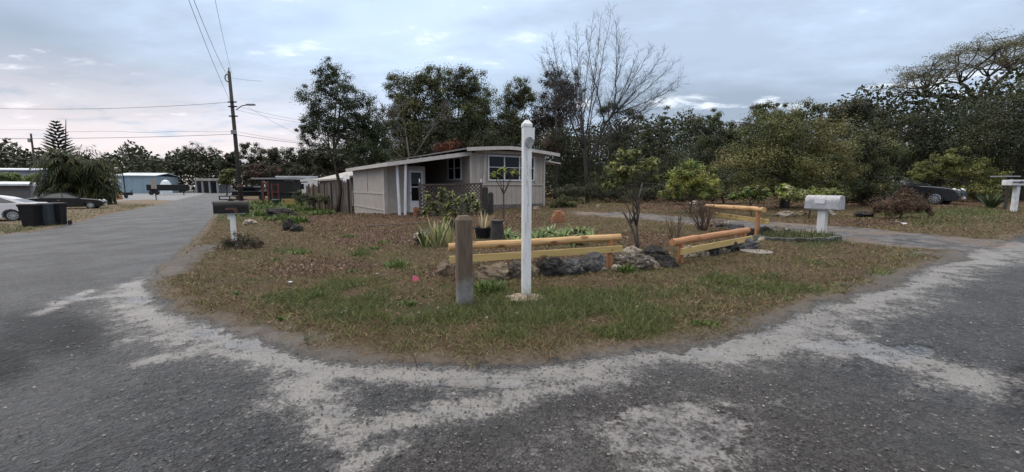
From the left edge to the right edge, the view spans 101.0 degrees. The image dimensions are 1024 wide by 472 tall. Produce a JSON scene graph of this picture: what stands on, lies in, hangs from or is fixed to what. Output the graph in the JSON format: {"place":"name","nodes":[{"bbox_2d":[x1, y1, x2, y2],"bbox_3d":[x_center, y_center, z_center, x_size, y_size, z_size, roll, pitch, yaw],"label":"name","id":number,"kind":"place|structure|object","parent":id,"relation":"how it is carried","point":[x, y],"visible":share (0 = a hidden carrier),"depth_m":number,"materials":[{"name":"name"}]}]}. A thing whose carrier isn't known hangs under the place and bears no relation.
{"place":"outdoors","nodes":[
{"label":"outdoors","id":0,"kind":"place"},
{"bbox_2d":[195,178,234,192],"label":"carport","id":1,"kind":"object","parent":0,"point":[205,185],"visible":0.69,"depth_m":124.37,"materials":[{"name":"metal"}]},
{"bbox_2d":[231,186,267,199],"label":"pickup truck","id":2,"kind":"object","parent":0,"point":[251,190],"visible":0.55,"depth_m":60.77,"materials":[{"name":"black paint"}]},
{"bbox_2d":[0,187,1023,471],"bbox_3d":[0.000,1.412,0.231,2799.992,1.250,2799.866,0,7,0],"label":"road","id":3,"kind":"structure","parent":0,"point":[114,259],"depth_m":2.72,"materials":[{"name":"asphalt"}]},
{"bbox_2d":[0,168,49,195],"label":"warehouse","id":4,"kind":"structure","parent":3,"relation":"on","point":[24,171],"depth_m":86.82,"materials":[{"name":"grey metal"}]},
{"bbox_2d":[36,120,79,173],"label":"norfolk pine","id":5,"kind":"object","parent":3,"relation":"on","point":[64,145],"visible":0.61,"depth_m":85.72,"materials":[{"name":"green plant"}]},
{"bbox_2d":[116,173,179,192],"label":"warehouse","id":6,"kind":"structure","parent":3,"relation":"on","point":[136,182],"depth_m":119.09,"materials":[{"name":"blue metal"}]},
{"bbox_2d":[146,185,188,194],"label":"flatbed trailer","id":7,"kind":"object","parent":3,"relation":"on","point":[183,188],"visible":0.84,"depth_m":98.21,"materials":[{"name":"metal"}]},
{"bbox_2d":[150,141,200,191],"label":"oak tree","id":8,"kind":"object","parent":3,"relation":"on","point":[182,154],"visible":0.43,"depth_m":146.48,"materials":[{"name":"green plant"}]},
{"bbox_2d":[183,142,222,178],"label":"oak tree","id":9,"kind":"object","parent":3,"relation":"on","point":[213,171],"visible":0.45,"depth_m":147.29,"materials":[{"name":"green plant"}]},
{"bbox_2d":[213,168,235,194],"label":"tree","id":10,"kind":"object","parent":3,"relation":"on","point":[227,179],"visible":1,"depth_m":88.70,"materials":[{"name":"green plant"}]},
{"bbox_2d":[213,151,241,184],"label":"oak tree","id":11,"kind":"object","parent":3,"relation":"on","point":[220,163],"visible":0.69,"depth_m":136.40,"materials":[{"name":"green plant"}]},
{"bbox_2d":[0,139,1013,192],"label":"distant woods","id":12,"kind":"object","parent":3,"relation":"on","point":[141,163],"visible":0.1,"depth_m":135.23,"materials":[{"name":"green plant"}]},
{"bbox_2d":[0,188,1023,369],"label":"lawn","id":13,"kind":"structure","parent":0,"point":[267,333],"depth_m":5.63,"materials":[{"name":"plant"}]},
{"bbox_2d":[0,182,36,198],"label":"shed","id":14,"kind":"structure","parent":13,"relation":"on","point":[23,190],"depth_m":48.03,"materials":[{"name":"metal"}]},
{"bbox_2d":[0,171,42,181],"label":"garden bush","id":15,"kind":"object","parent":13,"relation":"on","point":[10,177],"visible":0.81,"depth_m":58.97,"materials":[{"name":"green plant"}]},
{"bbox_2d":[0,195,47,220],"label":"sedan","id":16,"kind":"object","parent":13,"relation":"on","point":[9,211],"visible":0.57,"depth_m":23.18,"materials":[{"name":"grey paint"}]},
{"bbox_2d":[16,203,44,226],"bbox_3d":[-22.080,-0.956,19.442,0.616,1.080,0.718,-2,7,-15],"label":"wheeled bin","id":17,"kind":"object","parent":13,"relation":"on","point":[30,214],"visible":0.91,"depth_m":19.21,"materials":[{"name":"black plastic"}]},
{"bbox_2d":[40,203,57,225],"bbox_3d":[-21.962,-1.024,19.960,0.560,1.090,0.670,-2,7,-15],"label":"wheeled bin","id":18,"kind":"object","parent":13,"relation":"on","point":[48,214],"visible":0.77,"depth_m":19.79,"materials":[{"name":"blue plastic"}]},
{"bbox_2d":[53,202,71,224],"bbox_3d":[-21.823,-1.076,20.375,0.560,1.090,0.633,-2,7,-15],"label":"wheeled bin","id":19,"kind":"object","parent":13,"relation":"on","point":[60,210],"visible":0.88,"depth_m":20.23,"materials":[{"name":"black plastic"}]},
{"bbox_2d":[27,193,107,208],"bbox_3d":[-38.860,-3.079,37.022,4.780,1.424,2.080,-4,8,-33],"label":"sedan","id":20,"kind":"object","parent":13,"relation":"on","point":[71,200],"visible":0.61,"depth_m":36.56,"materials":[{"name":"black paint"}]},
{"bbox_2d":[29,144,123,204],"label":"palm clump","id":21,"kind":"object","parent":13,"relation":"on","point":[84,174],"visible":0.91,"depth_m":44.44,"materials":[{"name":"green plant"}]},
{"bbox_2d":[211,201,248,245],"bbox_3d":[-7.043,-0.252,10.628,0.771,1.266,0.314,-4,8,-32],"label":"mailbox","id":22,"kind":"object","parent":13,"relation":"on","point":[230,209],"visible":0.84,"depth_m":10.52,"materials":[{"name":"black paint"}]},
{"bbox_2d":[212,230,264,249],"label":"shrub","id":23,"kind":"object","parent":13,"relation":"on","point":[233,242],"visible":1,"depth_m":10.04,"materials":[{"name":"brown plant"}]},
{"bbox_2d":[224,67,255,200],"bbox_3d":[-24.120,-8.704,37.949,3.030,12.605,0.592,2,7,14],"label":"utility pole","id":24,"kind":"object","parent":13,"relation":"on","point":[237,159],"visible":0.99,"depth_m":38.05,"materials":[{"name":"brown wood"}]},
{"bbox_2d":[234,142,271,185],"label":"oak tree","id":25,"kind":"object","parent":13,"relation":"on","point":[254,159],"visible":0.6,"depth_m":116.88,"materials":[{"name":"green plant"}]},
{"bbox_2d":[241,160,283,199],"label":"maple tree","id":26,"kind":"object","parent":13,"relation":"on","point":[260,173],"visible":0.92,"depth_m":58.64,"materials":[{"name":"green plant"}]},
{"bbox_2d":[251,178,304,201],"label":"carport","id":27,"kind":"object","parent":13,"relation":"on","point":[290,186],"visible":0.73,"depth_m":48.72,"materials":[{"name":"red paint"}]},
{"bbox_2d":[261,144,299,175],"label":"oak tree","id":28,"kind":"object","parent":13,"relation":"on","point":[275,156],"visible":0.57,"depth_m":107.70,"materials":[{"name":"green plant"}]},
{"bbox_2d":[266,207,298,215],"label":"rock","id":29,"kind":"object","parent":13,"relation":"on","point":[276,211],"visible":0.66,"depth_m":23.47,"materials":[{"name":"stone"}]},
{"bbox_2d":[275,176,317,195],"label":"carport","id":30,"kind":"object","parent":13,"relation":"on","point":[308,179],"visible":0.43,"depth_m":56.53,"materials":[{"name":"white"}]},
{"bbox_2d":[281,141,331,181],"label":"oak tree","id":31,"kind":"object","parent":13,"relation":"on","point":[304,166],"visible":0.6,"depth_m":93.18,"materials":[{"name":"green plant"}]},
{"bbox_2d":[291,189,329,206],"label":"hedge weeds","id":32,"kind":"object","parent":13,"relation":"on","point":[307,197],"visible":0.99,"depth_m":29.69,"materials":[{"name":"green plant"}]},
{"bbox_2d":[306,179,352,212],"bbox_3d":[-14.232,-3.008,31.841,0.191,2.354,18.373,-4,8,-33],"label":"board fence","id":33,"kind":"object","parent":13,"relation":"on","point":[346,195],"visible":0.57,"depth_m":28.39,"materials":[{"name":"brown wood"}]},
{"bbox_2d":[307,146,354,176],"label":"oak tree","id":34,"kind":"object","parent":13,"relation":"on","point":[325,163],"visible":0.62,"depth_m":82.75,"materials":[{"name":"green plant"}]},
{"bbox_2d":[311,171,353,206],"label":"neighbour house","id":35,"kind":"structure","parent":13,"relation":"on","point":[345,176],"depth_m":39.88,"materials":[{"name":"beige"}]},
{"bbox_2d":[290,56,394,211],"bbox_3d":[-10.165,-6.032,25.601,6.523,9.396,4.000,1,7,11],"label":"oak tree","id":36,"kind":"object","parent":13,"relation":"on","point":[363,140],"visible":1,"depth_m":25.10,"materials":[{"name":"green plant"}]},
{"bbox_2d":[342,119,434,178],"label":"scrub tree","id":37,"kind":"object","parent":13,"relation":"on","point":[414,148],"visible":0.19,"depth_m":32.85,"materials":[{"name":"green plant"}]},
{"bbox_2d":[375,100,454,157],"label":"bare tree","id":38,"kind":"object","parent":13,"relation":"on","point":[435,128],"visible":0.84,"depth_m":30.21,"materials":[{"name":"green plant"}]},
{"bbox_2d":[379,62,462,153],"bbox_3d":[-7.580,-8.536,34.791,7.279,12.043,5.467,0,7,0],"label":"oak tree","id":39,"kind":"object","parent":13,"relation":"on","point":[428,110],"visible":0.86,"depth_m":34.15,"materials":[{"name":"green plant"}]},
{"bbox_2d":[416,216,451,246],"bbox_3d":[-1.728,-0.117,9.231,0.896,0.777,0.734,-3,7,-21],"label":"snake plant","id":40,"kind":"object","parent":13,"relation":"on","point":[436,238],"visible":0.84,"depth_m":9.24,"materials":[{"name":"green plant"}]},
{"bbox_2d":[435,259,454,275],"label":"rock","id":41,"kind":"object","parent":13,"relation":"on","point":[445,267],"visible":0.77,"depth_m":6.16,"materials":[{"name":"stone"}]},
{"bbox_2d":[431,138,464,152],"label":"red bush","id":42,"kind":"object","parent":13,"relation":"on","point":[447,145],"visible":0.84,"depth_m":29.18,"materials":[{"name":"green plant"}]},
{"bbox_2d":[418,179,482,216],"bbox_3d":[-2.580,-1.605,17.885,2.696,1.616,0.100,-1,7,-12],"label":"lattice screen","id":43,"kind":"object","parent":13,"relation":"on","point":[420,186],"visible":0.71,"depth_m":17.87,"materials":[{"name":"wood"}]},
{"bbox_2d":[418,186,483,228],"bbox_3d":[-1.917,-0.876,13.171,2.185,1.382,1.317,0,7,0],"label":"variegated croton","id":44,"kind":"object","parent":13,"relation":"on","point":[456,213],"visible":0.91,"depth_m":13.22,"materials":[{"name":"green plant"}]},
{"bbox_2d":[346,146,560,214],"bbox_3d":[-5.195,-3.265,26.391,9.642,3.490,15.730,-4,8,-33],"label":"mobile home","id":45,"kind":"object","parent":13,"relation":"on","point":[389,187],"visible":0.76,"depth_m":20.62,"materials":[{"name":"beige"}]},
{"bbox_2d":[409,170,422,211],"bbox_3d":[-4.501,-2.067,19.874,0.640,2.000,0.056,-4,8,-33],"label":"door","id":46,"kind":"structure","parent":45,"relation":"in","point":[414,176],"depth_m":19.80,"materials":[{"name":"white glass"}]},
{"bbox_2d":[447,157,461,179],"bbox_3d":[-2.881,-3.349,21.097,0.050,1.100,1.550,-4,8,-33],"label":"window","id":47,"kind":"structure","parent":45,"relation":"in","point":[454,165],"depth_m":21.06,"materials":[{"name":"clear glass"}]},
{"bbox_2d":[488,155,534,180],"bbox_3d":[0.000,-3.358,21.001,2.750,1.220,0.050,-4,8,-33],"label":"window","id":48,"kind":"structure","parent":45,"relation":"in","point":[495,162],"depth_m":20.84,"materials":[{"name":"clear glass"}]},
{"bbox_2d":[386,112,535,160],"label":"scrub tree","id":49,"kind":"object","parent":13,"relation":"on","point":[489,137],"visible":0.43,"depth_m":33.79,"materials":[{"name":"green plant"}]},
{"bbox_2d":[455,215,472,305],"bbox_3d":[-0.525,0.301,4.626,0.165,1.050,0.165,-2,7,-18],"label":"wooden post","id":50,"kind":"object","parent":13,"relation":"on","point":[464,256],"visible":0.84,"depth_m":4.55,"materials":[{"name":"wood"}]},
{"bbox_2d":[428,62,504,152],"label":"oak tree","id":51,"kind":"object","parent":13,"relation":"on","point":[463,93],"visible":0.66,"depth_m":35.96,"materials":[{"name":"green plant"}]},
{"bbox_2d":[472,209,496,238],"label":"snake plant","id":52,"kind":"object","parent":13,"relation":"on","point":[484,230],"visible":0.92,"depth_m":10.44,"materials":[{"name":"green plant"}]},
{"bbox_2d":[482,186,487,214],"bbox_3d":[-1.161,-1.482,18.252,0.230,1.332,0.230,-1,7,-11],"label":"timber post","id":53,"kind":"object","parent":13,"relation":"on","point":[485,197],"visible":0.66,"depth_m":18.14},
{"bbox_2d":[474,261,508,280],"bbox_3d":[-0.283,0.529,5.887,0.498,0.336,0.394,0,7,0],"label":"rock","id":54,"kind":"object","parent":13,"relation":"on","point":[500,270],"visible":0.77,"depth_m":5.75,"materials":[{"name":"stone"}]},
{"bbox_2d":[473,277,514,294],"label":"weed clump","id":55,"kind":"object","parent":13,"relation":"on","point":[491,285],"visible":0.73,"depth_m":5.18,"materials":[{"name":"green plant"}]},
{"bbox_2d":[490,218,504,239],"bbox_3d":[-0.313,-0.251,10.187,0.475,0.770,0.361,4,8,32],"label":"plant pot","id":56,"kind":"object","parent":13,"relation":"on","point":[497,230],"visible":0.9,"depth_m":10.09,"materials":[{"name":"grey plastic"}]},
{"bbox_2d":[488,167,520,219],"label":"frangipani sapling","id":57,"kind":"object","parent":13,"relation":"on","point":[504,172],"visible":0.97,"depth_m":15.33,"materials":[{"name":"green plant"}]},
{"bbox_2d":[491,74,538,145],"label":"oak tree","id":58,"kind":"object","parent":13,"relation":"on","point":[519,99],"visible":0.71,"depth_m":38.16,"materials":[{"name":"green plant"}]},
{"bbox_2d":[508,259,531,279],"bbox_3d":[0.071,0.505,5.912,0.353,0.382,0.275,4,8,31],"label":"rock","id":59,"kind":"object","parent":13,"relation":"on","point":[514,267],"visible":0.38,"depth_m":5.83,"materials":[{"name":"stone"}]},
{"bbox_2d":[521,120,534,296],"bbox_3d":[0.177,-0.215,4.721,0.129,2.110,0.119,-2,7,-14],"label":"sign post","id":60,"kind":"object","parent":13,"relation":"on","point":[528,134],"visible":0.88,"depth_m":4.67,"materials":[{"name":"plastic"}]},
{"bbox_2d":[448,234,622,278],"bbox_3d":[0.397,0.354,6.157,2.623,0.700,0.138,-2,7,-15],"label":"rail fence","id":61,"kind":"object","parent":13,"relation":"on","point":[609,249],"visible":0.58,"depth_m":6.13,"materials":[{"name":"brown wood"}]},
{"bbox_2d":[535,256,565,276],"bbox_3d":[0.550,0.446,6.056,0.458,0.344,0.360,5,8,35],"label":"rock","id":62,"kind":"object","parent":13,"relation":"on","point":[550,266],"visible":0.73,"depth_m":5.92,"materials":[{"name":"stone"}]},
{"bbox_2d":[521,58,587,198],"bbox_3d":[3.928,-9.392,37.626,6.311,12.364,4.440,0,7,0],"label":"oak tree","id":63,"kind":"object","parent":13,"relation":"on","point":[550,120],"visible":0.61,"depth_m":37.00,"materials":[{"name":"green plant"}]},
{"bbox_2d":[538,75,588,200],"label":"bare tree","id":64,"kind":"object","parent":13,"relation":"on","point":[554,79],"visible":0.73,"depth_m":31.18,"materials":[{"name":"plant"}]},
{"bbox_2d":[549,195,577,207],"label":"round shrub","id":65,"kind":"object","parent":13,"relation":"on","point":[562,202],"visible":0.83,"depth_m":20.36,"materials":[{"name":"green plant"}]},
{"bbox_2d":[533,116,611,198],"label":"scrub tree","id":66,"kind":"object","parent":13,"relation":"on","point":[567,172],"visible":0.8,"depth_m":32.01,"materials":[{"name":"green plant"}]},
{"bbox_2d":[562,257,583,274],"bbox_3d":[0.840,0.462,6.071,0.388,0.334,0.272,0,7,0],"label":"rock","id":67,"kind":"object","parent":13,"relation":"on","point":[571,266],"visible":0.75,"depth_m":5.98,"materials":[{"name":"stone"}]},
{"bbox_2d":[168,201,1008,333],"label":"fallen leaves","id":68,"kind":"object","parent":13,"relation":"on","point":[384,233],"visible":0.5,"depth_m":10.19,"materials":[{"name":"brown plant"}]},
{"bbox_2d":[581,252,605,271],"bbox_3d":[1.180,0.426,6.247,0.425,0.386,0.344,0,7,0],"label":"rock","id":69,"kind":"object","parent":13,"relation":"on","point":[594,261],"visible":0.64,"depth_m":6.14,"materials":[{"name":"stone"}]},
{"bbox_2d":[548,180,670,202],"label":"scrub tree","id":70,"kind":"object","parent":13,"relation":"on","point":[578,192],"visible":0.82,"depth_m":26.72,"materials":[{"name":"green plant"}]},
{"bbox_2d":[533,3,688,202],"bbox_3d":[6.600,-8.891,28.158,10.809,13.551,5.246,0,7,0],"label":"bare tree","id":71,"kind":"object","parent":13,"relation":"on","point":[584,139],"visible":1,"depth_m":28.21,"materials":[{"name":"plant"}]},
{"bbox_2d":[587,98,648,197],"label":"pine tree","id":72,"kind":"object","parent":13,"relation":"on","point":[618,140],"visible":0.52,"depth_m":34.96,"materials":[{"name":"green plant"}]},
{"bbox_2d":[612,250,629,264],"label":"rock","id":73,"kind":"object","parent":13,"relation":"on","point":[619,257],"visible":0.46,"depth_m":6.74,"materials":[{"name":"stone"}]},
{"bbox_2d":[616,263,641,273],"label":"weed clump","id":74,"kind":"object","parent":13,"relation":"on","point":[630,268],"visible":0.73,"depth_m":6.06,"materials":[{"name":"green plant"}]},
{"bbox_2d":[601,148,662,247],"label":"young tree","id":75,"kind":"object","parent":13,"relation":"on","point":[619,171],"visible":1,"depth_m":7.49,"materials":[{"name":"green plant"}]},
{"bbox_2d":[622,245,642,260],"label":"rock","id":76,"kind":"object","parent":13,"relation":"on","point":[631,251],"visible":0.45,"depth_m":6.86,"materials":[{"name":"stone"}]},
{"bbox_2d":[628,254,656,270],"bbox_3d":[1.941,0.419,6.266,0.365,0.316,0.335,5,8,36],"label":"rock","id":77,"kind":"object","parent":13,"relation":"on","point":[642,261],"visible":0.76,"depth_m":6.18,"materials":[{"name":"stone"}]},
{"bbox_2d":[641,244,669,256],"bbox_3d":[2.345,0.325,6.824,0.501,0.382,0.427,-4,8,-31],"label":"rock","id":78,"kind":"object","parent":13,"relation":"on","point":[651,250],"visible":0.43,"depth_m":6.71,"materials":[{"name":"stone"}]},
{"bbox_2d":[633,105,684,194],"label":"pine tree","id":79,"kind":"object","parent":13,"relation":"on","point":[656,145],"visible":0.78,"depth_m":39.23,"materials":[{"name":"green plant"}]},
{"bbox_2d":[588,145,741,200],"bbox_3d":[10.918,-4.279,29.918,11.512,4.341,4.041,0,7,0],"label":"scrub tree","id":80,"kind":"object","parent":13,"relation":"on","point":[659,165],"visible":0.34,"depth_m":29.71,"materials":[{"name":"green plant"}]},
{"bbox_2d":[654,254,678,268],"bbox_3d":[2.319,0.413,6.333,0.393,0.284,0.295,0,7,0],"label":"rock","id":81,"kind":"object","parent":13,"relation":"on","point":[666,261],"visible":0.71,"depth_m":6.26,"materials":[{"name":"stone"}]},
{"bbox_2d":[656,211,691,245],"bbox_3d":[3.275,-0.113,8.405,0.593,0.752,0.648,0,7,0],"label":"bare shrub","id":82,"kind":"object","parent":13,"relation":"on","point":[677,231],"visible":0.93,"depth_m":8.37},
{"bbox_2d":[657,159,722,212],"bbox_3d":[7.163,-2.014,16.964,2.260,2.355,2.396,5,8,36],"label":"yellow green shrub","id":83,"kind":"object","parent":13,"relation":"on","point":[695,177],"visible":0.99,"depth_m":16.70,"materials":[{"name":"green plant"}]},
{"bbox_2d":[682,201,721,230],"bbox_3d":[4.942,-0.533,11.013,1.023,0.890,1.038,-6,9,-42],"label":"bare shrub","id":84,"kind":"object","parent":13,"relation":"on","point":[702,227],"visible":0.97,"depth_m":10.88,"materials":[{"name":"plant"}]},
{"bbox_2d":[685,317,724,328],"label":"weed clump","id":85,"kind":"object","parent":13,"relation":"on","point":[698,322],"visible":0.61,"depth_m":3.78,"materials":[{"name":"green plant"}]},
{"bbox_2d":[672,107,738,180],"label":"oak tree","id":86,"kind":"object","parent":13,"relation":"on","point":[714,122],"visible":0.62,"depth_m":32.89,"materials":[{"name":"green plant"}]},
{"bbox_2d":[669,227,752,263],"bbox_3d":[3.484,0.202,7.256,2.637,0.549,0.161,-5,9,-38],"label":"rail fence","id":87,"kind":"object","parent":13,"relation":"on","point":[682,250],"visible":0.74,"depth_m":6.96,"materials":[{"name":"orange wood"}]},
{"bbox_2d":[405,60,1023,197],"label":"trees","id":88,"kind":"object","parent":13,"relation":"on","point":[939,97],"visible":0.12,"depth_m":35.62,"materials":[{"name":"green plant"}]},
{"bbox_2d":[664,168,765,203],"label":"scrub tree","id":89,"kind":"object","parent":13,"relation":"on","point":[694,197],"visible":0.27,"depth_m":23.60,"materials":[{"name":"green plant"}]},
{"bbox_2d":[706,204,768,234],"bbox_3d":[5.320,-0.347,10.204,0.307,0.826,2.456,0,7,0],"label":"rail fence","id":90,"kind":"object","parent":13,"relation":"on","point":[757,220],"visible":0.7,"depth_m":9.67,"materials":[{"name":"brown wood"}]},
{"bbox_2d":[736,237,759,249],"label":"rock","id":91,"kind":"object","parent":13,"relation":"on","point":[749,243],"visible":0.47,"depth_m":7.76,"materials":[{"name":"stone"}]},
{"bbox_2d":[711,98,787,177],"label":"pine tree","id":92,"kind":"object","parent":13,"relation":"on","point":[730,135],"visible":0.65,"depth_m":29.28,"materials":[{"name":"green plant"}]},
{"bbox_2d":[727,184,772,214],"bbox_3d":[8.496,-1.272,15.187,1.578,1.244,0.876,0,7,0],"label":"green shrub","id":93,"kind":"object","parent":13,"relation":"on","point":[753,192],"visible":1,"depth_m":15.06,"materials":[{"name":"green plant"}]},
{"bbox_2d":[702,95,867,208],"bbox_3d":[12.114,-3.592,18.619,7.477,4.984,4.437,0,7,0],"label":"broad oak","id":94,"kind":"object","parent":13,"relation":"on","point":[784,158],"visible":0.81,"depth_m":18.21,"materials":[{"name":"green plant"}]},
{"bbox_2d":[753,228,841,242],"bbox_3d":[6.057,-0.011,9.006,1.691,0.321,1.255,0,7,0],"label":"round planter","id":95,"kind":"object","parent":13,"relation":"on","point":[795,236],"visible":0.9,"depth_m":8.74,"materials":[{"name":"stone"}]},
{"bbox_2d":[804,195,844,232],"bbox_3d":[6.812,-0.415,9.228,0.315,0.956,0.672,-4,8,-33],"label":"mailbox","id":96,"kind":"object","parent":95,"relation":"on","point":[823,205],"visible":0.78,"depth_m":9.17,"materials":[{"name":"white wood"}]},
{"bbox_2d":[774,183,844,216],"bbox_3d":[9.874,-1.173,14.206,2.009,1.226,1.344,0,7,0],"label":"flowering shrub","id":97,"kind":"object","parent":13,"relation":"on","point":[789,193],"visible":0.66,"depth_m":14.00,"materials":[{"name":"green plant"}]},
{"bbox_2d":[822,94,892,180],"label":"cabbage palm","id":98,"kind":"object","parent":13,"relation":"on","point":[853,108],"visible":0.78,"depth_m":28.70,"materials":[{"name":"green plant"}]},
{"bbox_2d":[819,116,916,204],"bbox_3d":[16.959,-3.591,20.258,4.608,4.477,3.375,-3,8,-27],"label":"broad oak","id":99,"kind":"object","parent":13,"relation":"on","point":[872,178],"visible":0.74,"depth_m":19.82,"materials":[{"name":"green plant"}]},
{"bbox_2d":[864,183,935,217],"bbox_3d":[12.066,-1.076,13.161,1.898,1.200,1.272,0,7,0],"label":"dry shrub","id":100,"kind":"object","parent":13,"relation":"on","point":[896,205],"visible":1,"depth_m":13.04,"materials":[{"name":"brown plant"}]},
{"bbox_2d":[858,176,967,204],"bbox_3d":[20.439,-2.434,22.267,2.080,1.454,4.830,-4,8,-33],"label":"sedan","id":101,"kind":"object","parent":13,"relation":"on","point":[935,195],"visible":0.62,"depth_m":20.66,"materials":[{"name":"grey paint"}]},
{"bbox_2d":[861,28,1023,195],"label":"rain tree","id":102,"kind":"object","parent":13,"relation":"on","point":[992,50],"visible":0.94,"depth_m":33.61,"materials":[{"name":"green plant"}]},
{"bbox_2d":[878,95,1008,186],"bbox_3d":[30.189,-6.214,29.448,8.964,7.383,6.218,-4,8,-31],"label":"dark oak","id":103,"kind":"object","parent":13,"relation":"on","point":[925,141],"visible":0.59,"depth_m":29.06,"materials":[{"name":"green plant"}]},
{"bbox_2d":[907,146,1015,201],"bbox_3d":[24.777,-3.356,23.539,5.477,3.272,3.819,3,7,23],"label":"spreading shrub","id":104,"kind":"object","parent":13,"relation":"on","point":[951,164],"visible":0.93,"depth_m":23.15,"materials":[{"name":"green plant"}]},
{"bbox_2d":[926,62,1023,200],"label":"dark oak","id":105,"kind":"object","parent":13,"relation":"on","point":[1007,127],"visible":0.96,"depth_m":24.16,"materials":[{"name":"green plant"}]},
{"bbox_2d":[971,193,1011,207],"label":"agave plant","id":106,"kind":"object","parent":13,"relation":"on","point":[994,202],"visible":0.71,"depth_m":17.45,"materials":[{"name":"green plant"}]},
{"bbox_2d":[990,176,1023,211],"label":"mailbox","id":107,"kind":"object","parent":13,"relation":"on","point":[1016,184],"visible":0.84,"depth_m":15.42,"materials":[{"name":"white plastic"}]},
{"bbox_2d":[0,0,1023,186],"label":"sky","id":108,"kind":"structure","parent":0,"point":[61,60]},
{"bbox_2d":[570,211,1023,254],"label":"driveway","id":109,"kind":"structure","parent":0,"point":[938,242],"depth_m":8.79,"materials":[{"name":"concrete"}]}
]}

